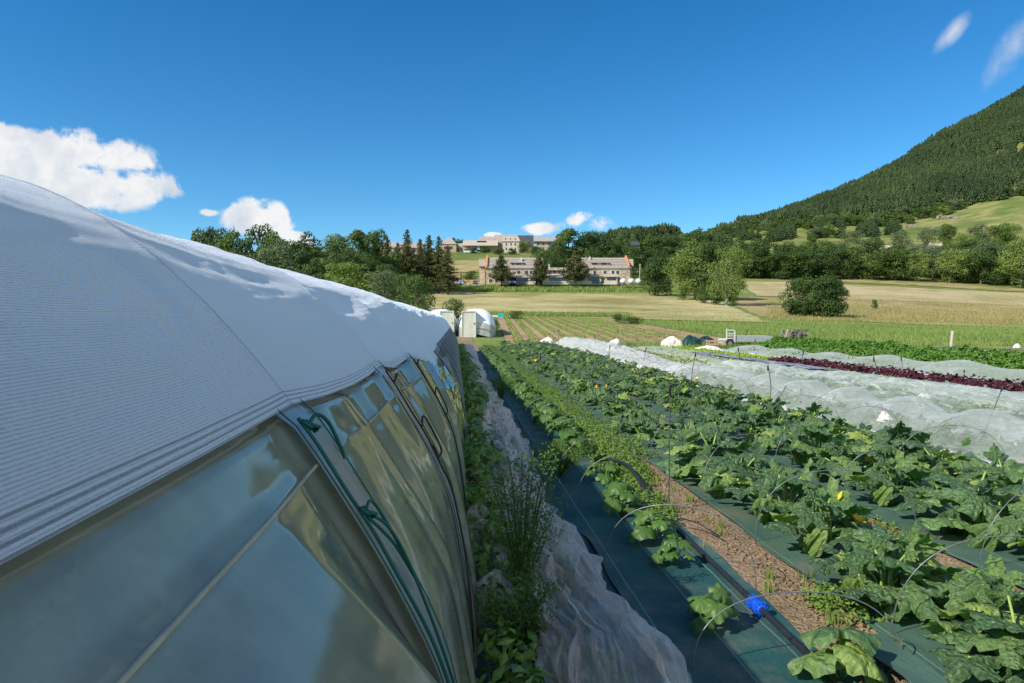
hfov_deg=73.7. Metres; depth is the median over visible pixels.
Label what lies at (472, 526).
net scrap
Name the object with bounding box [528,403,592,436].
wire hoop
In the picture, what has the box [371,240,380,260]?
spruce
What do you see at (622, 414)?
zucchini plant
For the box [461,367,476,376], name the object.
pepper plant
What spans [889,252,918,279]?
tree
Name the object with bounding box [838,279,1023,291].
dry grass verge
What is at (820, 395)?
net tunnel
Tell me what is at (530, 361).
zucchini plant
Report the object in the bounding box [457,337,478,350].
path
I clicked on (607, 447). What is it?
weeds
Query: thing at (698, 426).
zucchini plant
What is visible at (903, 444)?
wire hoop
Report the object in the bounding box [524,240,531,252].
tree
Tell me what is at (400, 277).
tree
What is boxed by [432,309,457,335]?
polytunnel
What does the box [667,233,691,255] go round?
tree
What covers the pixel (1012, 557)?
ground fabric
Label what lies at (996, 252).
tree
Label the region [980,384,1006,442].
rod
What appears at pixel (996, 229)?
tree
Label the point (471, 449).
pepper plant
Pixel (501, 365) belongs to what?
young squash plant
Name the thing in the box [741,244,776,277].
tree
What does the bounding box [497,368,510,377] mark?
young squash plant
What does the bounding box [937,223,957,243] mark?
tree
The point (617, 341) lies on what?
fleece bundle
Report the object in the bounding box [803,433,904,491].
zucchini plant
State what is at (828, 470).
wire hoop
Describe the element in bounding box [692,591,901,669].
wire hoop
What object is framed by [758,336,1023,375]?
bed
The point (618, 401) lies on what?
zucchini plant
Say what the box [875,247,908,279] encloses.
tree
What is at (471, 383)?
pepper plant
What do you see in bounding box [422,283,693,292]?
bank grass
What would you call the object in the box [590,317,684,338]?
seedling row
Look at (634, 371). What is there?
zucchini plant
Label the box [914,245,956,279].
tree
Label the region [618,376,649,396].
zucchini plant
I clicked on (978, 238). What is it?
tree
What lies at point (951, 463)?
zucchini plant
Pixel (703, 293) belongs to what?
bush
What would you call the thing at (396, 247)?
spruce
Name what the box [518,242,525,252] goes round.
tree
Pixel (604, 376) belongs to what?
zucchini plant
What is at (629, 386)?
wire hoop
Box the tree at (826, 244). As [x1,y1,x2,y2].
[804,239,833,268]
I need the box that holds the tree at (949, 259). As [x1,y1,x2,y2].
[929,246,959,277]
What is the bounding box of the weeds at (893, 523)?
[543,359,1011,537]
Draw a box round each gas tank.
[620,278,625,284]
[628,278,633,284]
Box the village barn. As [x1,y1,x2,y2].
[518,235,533,251]
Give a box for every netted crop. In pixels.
[668,370,1023,461]
[710,343,1023,382]
[715,366,1023,440]
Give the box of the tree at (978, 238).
[968,235,982,248]
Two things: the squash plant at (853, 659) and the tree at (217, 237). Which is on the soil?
the squash plant at (853, 659)
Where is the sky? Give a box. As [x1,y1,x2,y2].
[0,0,1023,251]
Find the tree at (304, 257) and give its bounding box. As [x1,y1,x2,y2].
[284,248,313,273]
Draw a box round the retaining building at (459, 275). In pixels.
[451,273,478,282]
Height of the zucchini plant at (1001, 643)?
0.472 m
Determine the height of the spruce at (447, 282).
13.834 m
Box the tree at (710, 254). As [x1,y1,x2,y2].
[686,238,728,299]
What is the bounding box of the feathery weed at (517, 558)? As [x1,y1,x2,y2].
[474,436,569,603]
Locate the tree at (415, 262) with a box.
[395,255,424,292]
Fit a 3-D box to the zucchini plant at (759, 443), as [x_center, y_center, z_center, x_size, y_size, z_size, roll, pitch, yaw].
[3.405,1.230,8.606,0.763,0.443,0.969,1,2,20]
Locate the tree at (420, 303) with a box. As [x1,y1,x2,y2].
[394,273,436,310]
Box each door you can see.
[441,312,452,329]
[462,312,474,336]
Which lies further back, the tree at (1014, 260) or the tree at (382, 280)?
the tree at (1014, 260)
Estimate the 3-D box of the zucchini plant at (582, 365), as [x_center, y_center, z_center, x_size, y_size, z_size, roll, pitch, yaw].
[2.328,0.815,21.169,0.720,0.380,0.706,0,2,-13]
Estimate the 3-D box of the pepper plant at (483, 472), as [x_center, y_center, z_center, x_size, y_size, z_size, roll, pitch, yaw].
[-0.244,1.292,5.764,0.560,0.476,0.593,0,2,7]
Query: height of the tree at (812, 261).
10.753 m
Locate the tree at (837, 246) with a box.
[820,244,857,274]
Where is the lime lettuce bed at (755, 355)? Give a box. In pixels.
[673,345,776,359]
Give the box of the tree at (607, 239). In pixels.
[599,232,615,253]
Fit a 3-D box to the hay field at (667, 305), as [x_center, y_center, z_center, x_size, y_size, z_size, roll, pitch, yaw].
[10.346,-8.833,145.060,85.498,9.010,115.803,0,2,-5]
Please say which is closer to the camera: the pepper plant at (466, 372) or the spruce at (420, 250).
the pepper plant at (466, 372)
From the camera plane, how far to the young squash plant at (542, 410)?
11.00 m
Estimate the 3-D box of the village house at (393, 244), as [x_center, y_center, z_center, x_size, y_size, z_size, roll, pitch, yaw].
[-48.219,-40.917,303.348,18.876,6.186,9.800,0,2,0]
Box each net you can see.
[464,344,691,682]
[556,337,708,375]
[642,346,1015,403]
[696,360,1023,444]
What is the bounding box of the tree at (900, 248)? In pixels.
[878,243,910,272]
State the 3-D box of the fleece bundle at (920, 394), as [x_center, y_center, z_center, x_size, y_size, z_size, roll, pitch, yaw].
[7.991,1.130,13.238,0.280,0.296,0.278,0,2,-5]
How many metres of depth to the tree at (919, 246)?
263.04 m
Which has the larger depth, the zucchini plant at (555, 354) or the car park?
the car park
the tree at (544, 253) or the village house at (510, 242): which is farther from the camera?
the village house at (510, 242)
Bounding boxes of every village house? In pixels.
[381,242,424,256]
[441,237,456,251]
[457,243,462,251]
[462,240,497,251]
[479,236,494,251]
[494,235,517,249]
[502,237,519,252]
[534,237,558,250]
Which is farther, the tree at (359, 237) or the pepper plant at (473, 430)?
the tree at (359, 237)
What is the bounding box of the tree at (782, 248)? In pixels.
[771,241,796,272]
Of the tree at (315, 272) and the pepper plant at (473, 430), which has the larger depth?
the tree at (315, 272)
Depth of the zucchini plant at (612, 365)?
21.30 m
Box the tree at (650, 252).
[640,249,662,269]
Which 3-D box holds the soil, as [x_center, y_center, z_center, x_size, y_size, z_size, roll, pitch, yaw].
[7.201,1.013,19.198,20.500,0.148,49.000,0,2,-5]
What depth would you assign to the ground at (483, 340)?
91.04 m
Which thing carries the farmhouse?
on the ground at (483, 340)
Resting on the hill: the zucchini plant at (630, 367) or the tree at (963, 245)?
the tree at (963, 245)
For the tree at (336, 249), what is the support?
on the ground at (483, 340)
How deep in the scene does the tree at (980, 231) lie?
446.93 m
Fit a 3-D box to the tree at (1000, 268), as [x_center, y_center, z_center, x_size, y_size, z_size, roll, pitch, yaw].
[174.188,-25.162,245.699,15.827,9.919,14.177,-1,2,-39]
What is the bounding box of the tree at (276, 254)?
[254,238,303,273]
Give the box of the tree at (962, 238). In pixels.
[949,232,971,247]
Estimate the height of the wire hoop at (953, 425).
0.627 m
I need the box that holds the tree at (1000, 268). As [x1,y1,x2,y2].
[972,259,1018,284]
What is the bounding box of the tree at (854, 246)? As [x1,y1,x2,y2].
[837,242,870,278]
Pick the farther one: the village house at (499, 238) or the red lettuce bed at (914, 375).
the village house at (499, 238)
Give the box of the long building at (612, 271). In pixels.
[479,255,633,284]
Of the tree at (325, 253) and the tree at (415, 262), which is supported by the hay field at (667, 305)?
the tree at (415, 262)
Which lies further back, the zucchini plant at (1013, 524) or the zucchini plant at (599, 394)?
the zucchini plant at (599, 394)
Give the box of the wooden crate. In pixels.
[706,340,725,346]
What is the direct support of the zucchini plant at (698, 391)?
on the ground fabric at (985, 488)
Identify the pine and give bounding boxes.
[488,254,516,285]
[523,254,549,286]
[556,250,596,286]
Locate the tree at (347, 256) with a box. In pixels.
[336,248,366,286]
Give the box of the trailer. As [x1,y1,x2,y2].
[718,328,772,344]
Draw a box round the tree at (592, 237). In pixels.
[578,230,616,257]
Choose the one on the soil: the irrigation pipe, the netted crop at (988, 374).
the netted crop at (988, 374)
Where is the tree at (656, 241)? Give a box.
[640,238,667,258]
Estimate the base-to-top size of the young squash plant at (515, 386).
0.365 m
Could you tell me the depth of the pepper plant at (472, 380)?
13.56 m
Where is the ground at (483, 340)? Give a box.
[380,284,1023,352]
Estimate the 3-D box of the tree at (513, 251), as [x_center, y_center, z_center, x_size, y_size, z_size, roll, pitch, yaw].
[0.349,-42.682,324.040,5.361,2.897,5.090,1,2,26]
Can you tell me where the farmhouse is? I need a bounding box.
[626,242,639,248]
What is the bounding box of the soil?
[452,345,1023,682]
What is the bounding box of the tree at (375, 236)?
[360,228,387,275]
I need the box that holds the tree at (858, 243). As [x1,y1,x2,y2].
[840,238,879,272]
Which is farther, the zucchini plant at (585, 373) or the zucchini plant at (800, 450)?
the zucchini plant at (585, 373)
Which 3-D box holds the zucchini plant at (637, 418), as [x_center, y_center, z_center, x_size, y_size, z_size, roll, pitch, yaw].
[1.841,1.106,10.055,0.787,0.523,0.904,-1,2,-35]
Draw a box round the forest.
[607,85,1023,247]
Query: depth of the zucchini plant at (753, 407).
11.45 m
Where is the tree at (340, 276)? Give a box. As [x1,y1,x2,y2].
[324,260,377,292]
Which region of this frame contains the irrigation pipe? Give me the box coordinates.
[603,457,842,682]
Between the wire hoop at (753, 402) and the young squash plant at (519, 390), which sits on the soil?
the wire hoop at (753, 402)
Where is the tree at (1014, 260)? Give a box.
[996,236,1023,287]
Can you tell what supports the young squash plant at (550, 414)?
on the ground fabric at (750, 646)
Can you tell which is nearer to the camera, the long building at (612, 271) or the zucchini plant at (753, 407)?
the zucchini plant at (753, 407)
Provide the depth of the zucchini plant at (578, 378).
15.19 m
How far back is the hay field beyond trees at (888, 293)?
201.58 m
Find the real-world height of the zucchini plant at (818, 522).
0.565 m
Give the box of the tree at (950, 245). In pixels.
[941,242,957,249]
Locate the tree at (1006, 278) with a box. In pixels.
[993,252,1023,283]
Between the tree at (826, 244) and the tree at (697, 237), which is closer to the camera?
the tree at (826, 244)
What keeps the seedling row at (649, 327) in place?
on the crop field at (508, 336)
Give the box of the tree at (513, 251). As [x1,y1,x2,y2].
[507,248,517,253]
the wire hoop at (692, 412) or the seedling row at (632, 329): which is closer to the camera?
the wire hoop at (692, 412)
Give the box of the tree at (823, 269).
[805,247,840,278]
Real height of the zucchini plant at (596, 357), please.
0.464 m
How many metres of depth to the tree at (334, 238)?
212.75 m
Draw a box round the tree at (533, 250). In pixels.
[528,246,543,253]
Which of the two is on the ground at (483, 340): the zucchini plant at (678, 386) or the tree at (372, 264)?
the tree at (372, 264)
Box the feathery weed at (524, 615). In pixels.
[475,556,565,668]
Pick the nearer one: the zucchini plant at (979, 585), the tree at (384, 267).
the zucchini plant at (979, 585)
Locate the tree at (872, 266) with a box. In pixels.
[853,250,890,279]
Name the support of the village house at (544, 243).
on the hill
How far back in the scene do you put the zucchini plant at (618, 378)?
15.95 m
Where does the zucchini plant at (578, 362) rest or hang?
on the ground fabric at (1012, 557)
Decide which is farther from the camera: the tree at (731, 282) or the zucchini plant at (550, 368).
the tree at (731, 282)
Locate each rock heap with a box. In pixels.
[905,224,917,227]
[936,214,960,218]
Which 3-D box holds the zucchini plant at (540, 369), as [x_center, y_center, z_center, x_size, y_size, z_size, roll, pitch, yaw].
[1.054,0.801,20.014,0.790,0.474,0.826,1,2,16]
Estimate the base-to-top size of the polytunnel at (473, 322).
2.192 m
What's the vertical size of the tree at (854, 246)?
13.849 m
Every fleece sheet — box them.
[677,378,1023,471]
[718,350,987,380]
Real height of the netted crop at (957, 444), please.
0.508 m
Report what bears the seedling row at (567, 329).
on the crop field at (508, 336)
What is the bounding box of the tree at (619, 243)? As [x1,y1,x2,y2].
[605,235,630,257]
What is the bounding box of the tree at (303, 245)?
[286,231,324,271]
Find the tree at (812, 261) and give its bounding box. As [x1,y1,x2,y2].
[789,251,817,278]
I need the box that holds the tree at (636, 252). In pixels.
[616,246,646,274]
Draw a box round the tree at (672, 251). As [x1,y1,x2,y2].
[663,245,691,271]
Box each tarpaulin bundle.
[682,335,700,345]
[698,336,714,342]
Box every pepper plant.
[459,354,472,361]
[460,352,472,358]
[461,361,480,370]
[461,364,477,375]
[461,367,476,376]
[461,368,481,382]
[462,377,479,402]
[463,373,481,386]
[463,380,492,396]
[463,386,499,413]
[463,484,517,545]
[464,395,490,415]
[464,438,506,485]
[464,441,520,502]
[464,468,508,516]
[465,424,505,467]
[465,440,496,476]
[466,394,493,423]
[466,405,494,437]
[466,415,494,435]
[467,426,487,440]
[467,504,513,571]
[473,545,509,591]
[475,575,536,649]
[476,615,550,682]
[487,663,553,682]
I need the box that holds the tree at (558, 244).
[548,237,569,267]
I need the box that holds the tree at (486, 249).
[481,246,490,252]
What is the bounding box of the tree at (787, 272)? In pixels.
[766,252,811,278]
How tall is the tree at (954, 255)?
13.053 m
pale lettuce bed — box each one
[636,349,777,376]
[638,347,1023,409]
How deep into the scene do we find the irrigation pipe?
4.08 m
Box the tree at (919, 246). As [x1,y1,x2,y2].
[906,244,939,272]
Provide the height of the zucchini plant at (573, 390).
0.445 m
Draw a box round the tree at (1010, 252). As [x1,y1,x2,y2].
[996,245,1023,281]
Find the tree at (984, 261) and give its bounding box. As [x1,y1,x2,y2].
[960,250,1004,284]
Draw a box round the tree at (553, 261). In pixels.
[545,252,559,267]
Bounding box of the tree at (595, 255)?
[584,248,605,257]
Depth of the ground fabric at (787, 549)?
5.00 m
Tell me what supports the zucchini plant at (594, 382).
on the ground fabric at (787, 549)
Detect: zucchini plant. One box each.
[497,343,514,349]
[512,349,529,358]
[513,351,525,359]
[521,355,536,366]
[525,356,538,365]
[528,359,549,370]
[534,361,555,376]
[541,347,564,355]
[541,349,555,356]
[543,363,560,374]
[547,365,563,379]
[548,350,562,359]
[548,368,563,378]
[550,367,575,381]
[553,354,561,362]
[556,373,581,385]
[558,354,572,363]
[558,371,579,385]
[561,374,591,393]
[563,355,581,364]
[564,371,595,388]
[566,355,579,365]
[566,379,605,400]
[571,358,591,369]
[576,349,592,358]
[576,362,591,370]
[577,379,605,391]
[578,384,608,404]
[579,386,619,405]
[582,362,608,378]
[585,352,596,363]
[589,353,606,362]
[592,355,614,365]
[592,366,610,376]
[596,368,614,384]
[596,391,637,417]
[599,391,635,411]
[600,358,612,364]
[605,372,638,389]
[607,358,623,368]
[609,400,660,432]
[610,369,632,388]
[613,399,665,420]
[615,361,635,374]
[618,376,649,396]
[620,359,637,372]
[625,376,642,393]
[630,379,656,399]
[631,367,643,376]
[634,419,679,440]
[635,365,658,375]
[637,366,664,380]
[639,384,663,401]
[648,369,676,385]
[650,409,732,448]
[653,383,694,402]
[653,425,760,478]
[654,371,680,387]
[654,431,743,462]
[656,389,694,408]
[670,396,704,417]
[671,375,698,391]
[686,390,732,420]
[689,380,715,394]
[689,385,714,402]
[689,396,744,432]
[695,446,788,498]
[707,384,743,402]
[717,390,750,410]
[720,401,781,441]
[723,458,847,527]
[737,393,778,413]
[750,396,801,421]
[750,421,814,454]
[763,476,877,557]
[772,414,855,464]
[780,401,832,425]
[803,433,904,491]
[808,529,948,621]
[814,418,857,438]
[822,521,967,587]
[841,449,934,506]
[845,423,884,442]
[854,420,933,466]
[893,437,990,489]
[893,466,1023,535]
[919,583,1023,682]
[931,554,1023,636]
[956,443,1023,494]
[966,491,1023,551]
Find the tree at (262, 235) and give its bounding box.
[244,223,276,261]
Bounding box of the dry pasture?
[441,260,485,271]
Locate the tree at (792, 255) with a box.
[774,247,814,278]
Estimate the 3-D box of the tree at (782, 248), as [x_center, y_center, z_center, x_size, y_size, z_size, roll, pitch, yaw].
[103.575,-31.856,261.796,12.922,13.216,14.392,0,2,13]
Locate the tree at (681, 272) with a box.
[660,239,726,299]
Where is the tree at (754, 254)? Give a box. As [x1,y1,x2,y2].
[730,249,767,277]
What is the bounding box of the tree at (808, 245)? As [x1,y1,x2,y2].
[797,242,823,258]
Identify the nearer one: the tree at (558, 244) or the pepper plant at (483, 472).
the pepper plant at (483, 472)
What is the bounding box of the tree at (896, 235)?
[887,228,913,248]
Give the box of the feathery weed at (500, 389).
[482,374,518,398]
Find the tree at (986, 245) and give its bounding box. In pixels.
[971,240,1005,279]
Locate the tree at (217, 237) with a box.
[204,228,231,251]
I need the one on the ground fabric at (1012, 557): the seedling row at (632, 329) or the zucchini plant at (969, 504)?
the zucchini plant at (969, 504)
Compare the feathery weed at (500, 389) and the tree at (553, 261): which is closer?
the feathery weed at (500, 389)
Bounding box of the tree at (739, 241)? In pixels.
[724,238,754,273]
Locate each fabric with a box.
[466,354,665,682]
[477,348,855,682]
[496,347,1002,682]
[518,346,1023,587]
[592,364,1014,514]
[872,634,947,682]
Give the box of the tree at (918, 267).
[901,251,933,280]
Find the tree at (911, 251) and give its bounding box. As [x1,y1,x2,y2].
[904,248,919,270]
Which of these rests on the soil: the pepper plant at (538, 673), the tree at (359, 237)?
the pepper plant at (538, 673)
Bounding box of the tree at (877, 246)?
[857,238,886,273]
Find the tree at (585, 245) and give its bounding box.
[566,236,590,266]
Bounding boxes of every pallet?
[780,329,808,331]
[780,334,807,336]
[782,332,807,333]
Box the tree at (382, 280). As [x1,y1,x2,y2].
[364,269,407,303]
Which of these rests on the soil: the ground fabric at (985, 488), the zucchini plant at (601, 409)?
the ground fabric at (985, 488)
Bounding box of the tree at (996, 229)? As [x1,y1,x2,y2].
[985,223,1020,245]
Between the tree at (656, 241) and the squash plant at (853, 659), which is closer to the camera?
the squash plant at (853, 659)
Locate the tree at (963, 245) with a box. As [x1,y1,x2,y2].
[954,239,976,249]
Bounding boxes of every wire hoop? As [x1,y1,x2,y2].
[523,397,578,417]
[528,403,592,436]
[543,418,615,457]
[555,437,637,483]
[575,455,676,517]
[595,386,665,418]
[604,504,756,589]
[618,401,693,438]
[649,412,742,463]
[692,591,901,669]
[702,433,797,490]
[720,402,788,426]
[755,470,916,543]
[771,395,837,413]
[775,419,850,457]
[838,444,971,485]
[839,406,898,422]
[891,535,1023,634]
[900,425,1005,454]
[979,490,1023,567]
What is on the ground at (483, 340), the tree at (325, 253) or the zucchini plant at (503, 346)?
the tree at (325, 253)
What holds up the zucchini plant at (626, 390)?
on the ground fabric at (1012, 557)
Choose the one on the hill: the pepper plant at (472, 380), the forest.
the forest
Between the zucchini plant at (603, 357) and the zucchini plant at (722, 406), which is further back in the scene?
the zucchini plant at (603, 357)
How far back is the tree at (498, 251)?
323.50 m
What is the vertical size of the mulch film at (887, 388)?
0.076 m
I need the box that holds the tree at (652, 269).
[640,254,673,295]
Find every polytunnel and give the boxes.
[0,174,478,682]
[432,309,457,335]
[458,309,495,336]
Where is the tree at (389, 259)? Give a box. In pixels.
[379,252,405,282]
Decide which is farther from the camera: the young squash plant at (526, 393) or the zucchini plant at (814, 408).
the young squash plant at (526, 393)
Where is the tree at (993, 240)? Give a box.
[978,238,1004,249]
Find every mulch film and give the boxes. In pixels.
[693,352,837,369]
[797,375,952,399]
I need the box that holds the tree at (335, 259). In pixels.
[314,252,341,282]
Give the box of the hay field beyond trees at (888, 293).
[744,281,1023,305]
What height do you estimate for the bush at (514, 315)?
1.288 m
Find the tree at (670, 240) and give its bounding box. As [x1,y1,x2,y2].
[655,235,681,257]
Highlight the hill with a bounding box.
[240,133,1023,288]
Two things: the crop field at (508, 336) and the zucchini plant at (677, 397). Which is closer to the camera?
the zucchini plant at (677, 397)
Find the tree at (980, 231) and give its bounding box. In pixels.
[966,222,990,240]
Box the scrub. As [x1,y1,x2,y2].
[643,179,1023,243]
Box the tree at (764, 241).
[747,238,771,256]
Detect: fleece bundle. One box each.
[540,337,555,343]
[610,338,622,345]
[661,336,682,347]
[695,345,719,349]
[876,411,894,426]
[915,392,930,407]
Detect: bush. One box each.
[442,297,465,317]
[508,310,524,318]
[613,313,622,321]
[617,316,644,323]
[676,286,688,299]
[695,284,708,302]
[708,285,722,304]
[728,290,739,305]
[779,276,823,315]
[806,274,849,317]
[870,299,877,307]
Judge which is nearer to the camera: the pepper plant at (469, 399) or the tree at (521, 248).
the pepper plant at (469, 399)
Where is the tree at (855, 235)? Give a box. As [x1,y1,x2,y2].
[837,230,864,245]
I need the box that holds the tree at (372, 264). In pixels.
[354,253,381,290]
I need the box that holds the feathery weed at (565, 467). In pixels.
[522,434,597,476]
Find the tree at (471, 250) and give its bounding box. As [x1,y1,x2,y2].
[469,247,476,252]
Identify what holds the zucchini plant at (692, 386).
on the ground fabric at (985, 488)
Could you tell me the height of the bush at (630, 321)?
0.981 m
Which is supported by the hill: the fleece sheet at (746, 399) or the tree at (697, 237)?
the tree at (697, 237)
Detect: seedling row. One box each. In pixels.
[503,316,522,342]
[514,319,540,342]
[522,316,557,341]
[529,317,571,337]
[537,316,588,338]
[546,317,610,341]
[555,316,630,341]
[563,317,648,341]
[572,317,660,341]
[582,317,666,338]
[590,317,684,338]
[602,319,700,337]
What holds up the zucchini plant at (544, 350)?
on the ground fabric at (1012, 557)
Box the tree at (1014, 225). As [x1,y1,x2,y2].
[998,223,1022,240]
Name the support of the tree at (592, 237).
on the hill
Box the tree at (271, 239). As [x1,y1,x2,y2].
[258,230,300,270]
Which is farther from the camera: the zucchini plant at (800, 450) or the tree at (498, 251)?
the tree at (498, 251)
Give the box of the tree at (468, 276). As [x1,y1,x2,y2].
[462,270,478,279]
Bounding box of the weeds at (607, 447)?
[478,344,913,628]
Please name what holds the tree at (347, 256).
on the ground at (483, 340)
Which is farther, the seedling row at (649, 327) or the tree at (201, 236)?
the tree at (201, 236)
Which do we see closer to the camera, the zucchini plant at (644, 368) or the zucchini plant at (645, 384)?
the zucchini plant at (645, 384)
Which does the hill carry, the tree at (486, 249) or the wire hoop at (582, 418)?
the tree at (486, 249)
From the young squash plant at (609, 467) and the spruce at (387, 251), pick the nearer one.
the young squash plant at (609, 467)
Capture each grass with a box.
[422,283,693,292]
[488,309,634,316]
[609,340,759,348]
[637,310,1023,345]
[647,471,902,649]
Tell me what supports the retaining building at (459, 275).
on the ground at (483, 340)
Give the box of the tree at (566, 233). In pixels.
[550,228,588,264]
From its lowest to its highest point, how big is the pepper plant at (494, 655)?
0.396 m
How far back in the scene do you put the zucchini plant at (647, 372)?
17.15 m
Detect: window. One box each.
[516,278,526,280]
[549,277,566,280]
[588,277,598,280]
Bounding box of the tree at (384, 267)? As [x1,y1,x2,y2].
[370,263,398,296]
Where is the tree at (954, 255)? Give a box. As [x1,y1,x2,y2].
[932,247,968,282]
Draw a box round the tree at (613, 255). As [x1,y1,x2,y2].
[604,250,621,257]
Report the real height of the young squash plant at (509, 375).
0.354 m
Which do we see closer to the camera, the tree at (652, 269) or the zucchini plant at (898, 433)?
the zucchini plant at (898, 433)
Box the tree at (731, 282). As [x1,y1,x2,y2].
[701,242,753,304]
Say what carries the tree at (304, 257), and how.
on the ground at (483, 340)
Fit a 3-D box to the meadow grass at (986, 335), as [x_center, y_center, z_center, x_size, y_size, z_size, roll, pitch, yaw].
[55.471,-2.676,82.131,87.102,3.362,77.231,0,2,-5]
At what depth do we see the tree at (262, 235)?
157.53 m
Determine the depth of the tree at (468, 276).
233.96 m
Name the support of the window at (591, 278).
in the long building at (612, 271)
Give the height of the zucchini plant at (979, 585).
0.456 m
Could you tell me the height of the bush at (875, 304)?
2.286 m
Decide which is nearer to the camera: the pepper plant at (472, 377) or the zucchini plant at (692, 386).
the zucchini plant at (692, 386)
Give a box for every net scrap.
[467,503,492,546]
[477,569,512,628]
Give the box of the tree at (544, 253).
[530,248,553,265]
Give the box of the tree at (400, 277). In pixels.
[385,273,411,302]
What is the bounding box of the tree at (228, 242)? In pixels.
[216,227,253,258]
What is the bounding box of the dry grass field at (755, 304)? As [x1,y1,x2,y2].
[724,295,1023,326]
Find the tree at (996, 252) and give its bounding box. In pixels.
[985,246,1015,280]
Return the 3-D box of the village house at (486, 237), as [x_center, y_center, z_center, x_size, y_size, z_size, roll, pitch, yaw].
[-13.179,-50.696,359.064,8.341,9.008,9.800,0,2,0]
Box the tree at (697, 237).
[681,229,704,253]
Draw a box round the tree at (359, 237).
[344,229,376,282]
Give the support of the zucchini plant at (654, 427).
on the ground fabric at (787, 549)
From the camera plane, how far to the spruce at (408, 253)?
186.39 m
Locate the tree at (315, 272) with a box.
[302,257,330,279]
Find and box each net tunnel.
[658,360,1023,463]
[720,345,1023,373]
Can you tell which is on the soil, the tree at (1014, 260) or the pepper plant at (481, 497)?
the pepper plant at (481, 497)
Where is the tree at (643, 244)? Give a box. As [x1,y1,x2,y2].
[633,241,652,258]
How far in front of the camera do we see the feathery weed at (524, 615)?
3.23 m
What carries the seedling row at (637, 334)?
on the crop field at (508, 336)
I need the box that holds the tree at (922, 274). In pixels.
[919,246,957,277]
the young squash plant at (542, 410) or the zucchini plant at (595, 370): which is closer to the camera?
the young squash plant at (542, 410)
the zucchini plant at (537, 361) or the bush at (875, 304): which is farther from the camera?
the bush at (875, 304)
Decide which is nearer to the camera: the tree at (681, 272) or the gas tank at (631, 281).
the tree at (681, 272)
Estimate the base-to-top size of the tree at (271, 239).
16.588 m
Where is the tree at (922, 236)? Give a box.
[916,228,941,248]
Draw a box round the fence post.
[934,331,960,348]
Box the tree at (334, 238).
[322,233,350,260]
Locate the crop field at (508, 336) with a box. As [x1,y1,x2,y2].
[497,317,718,343]
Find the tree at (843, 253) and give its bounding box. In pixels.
[826,247,865,278]
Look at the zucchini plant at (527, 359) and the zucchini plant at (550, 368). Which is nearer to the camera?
the zucchini plant at (550, 368)
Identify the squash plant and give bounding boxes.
[489,360,500,368]
[495,363,505,371]
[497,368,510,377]
[498,366,509,374]
[505,373,519,382]
[505,376,517,387]
[508,379,523,394]
[511,385,533,401]
[514,381,533,394]
[520,389,543,400]
[520,390,544,407]
[520,394,542,410]
[529,404,555,422]
[530,399,558,415]
[534,407,566,428]
[544,413,585,437]
[554,427,595,454]
[582,453,617,484]
[599,480,642,515]
[628,508,679,542]
[648,536,695,564]
[686,582,740,635]
[787,626,888,682]
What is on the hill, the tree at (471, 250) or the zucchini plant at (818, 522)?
the tree at (471, 250)
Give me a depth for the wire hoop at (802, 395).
10.20 m
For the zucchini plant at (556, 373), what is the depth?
18.04 m
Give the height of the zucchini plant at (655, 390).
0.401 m
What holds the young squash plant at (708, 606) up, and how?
on the ground fabric at (750, 646)
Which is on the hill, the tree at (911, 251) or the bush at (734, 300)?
the tree at (911, 251)
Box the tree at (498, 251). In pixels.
[493,248,504,253]
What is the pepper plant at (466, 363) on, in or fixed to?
on the soil
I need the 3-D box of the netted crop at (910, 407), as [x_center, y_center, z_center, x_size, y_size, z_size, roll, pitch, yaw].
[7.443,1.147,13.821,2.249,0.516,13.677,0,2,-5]
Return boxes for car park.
[455,283,635,285]
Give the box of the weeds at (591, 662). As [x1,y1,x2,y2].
[477,366,661,682]
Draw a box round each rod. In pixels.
[565,365,567,412]
[668,383,674,511]
[767,365,770,396]
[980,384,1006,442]
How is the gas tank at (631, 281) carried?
on the bank grass at (548, 288)
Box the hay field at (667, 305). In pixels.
[386,291,764,321]
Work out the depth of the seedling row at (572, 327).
59.89 m
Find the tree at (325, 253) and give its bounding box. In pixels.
[303,244,332,270]
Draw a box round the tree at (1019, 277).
[1009,260,1023,284]
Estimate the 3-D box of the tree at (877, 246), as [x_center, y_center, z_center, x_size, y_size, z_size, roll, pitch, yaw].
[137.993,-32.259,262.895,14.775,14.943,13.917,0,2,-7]
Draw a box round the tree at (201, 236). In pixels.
[191,226,217,244]
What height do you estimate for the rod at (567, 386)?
0.978 m
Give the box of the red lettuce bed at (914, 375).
[767,355,1023,392]
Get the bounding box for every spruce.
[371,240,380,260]
[378,237,394,262]
[393,242,401,253]
[396,229,423,287]
[411,239,426,277]
[418,235,436,291]
[424,236,451,293]
[431,245,461,294]
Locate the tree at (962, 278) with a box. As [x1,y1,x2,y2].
[951,247,984,282]
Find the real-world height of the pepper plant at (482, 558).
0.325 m
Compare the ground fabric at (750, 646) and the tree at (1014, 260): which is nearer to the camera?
the ground fabric at (750, 646)
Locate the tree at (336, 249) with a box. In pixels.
[324,237,349,282]
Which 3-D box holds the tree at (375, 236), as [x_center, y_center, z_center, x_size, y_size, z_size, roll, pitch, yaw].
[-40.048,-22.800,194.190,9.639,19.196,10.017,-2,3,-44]
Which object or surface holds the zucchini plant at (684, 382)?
on the ground fabric at (985, 488)

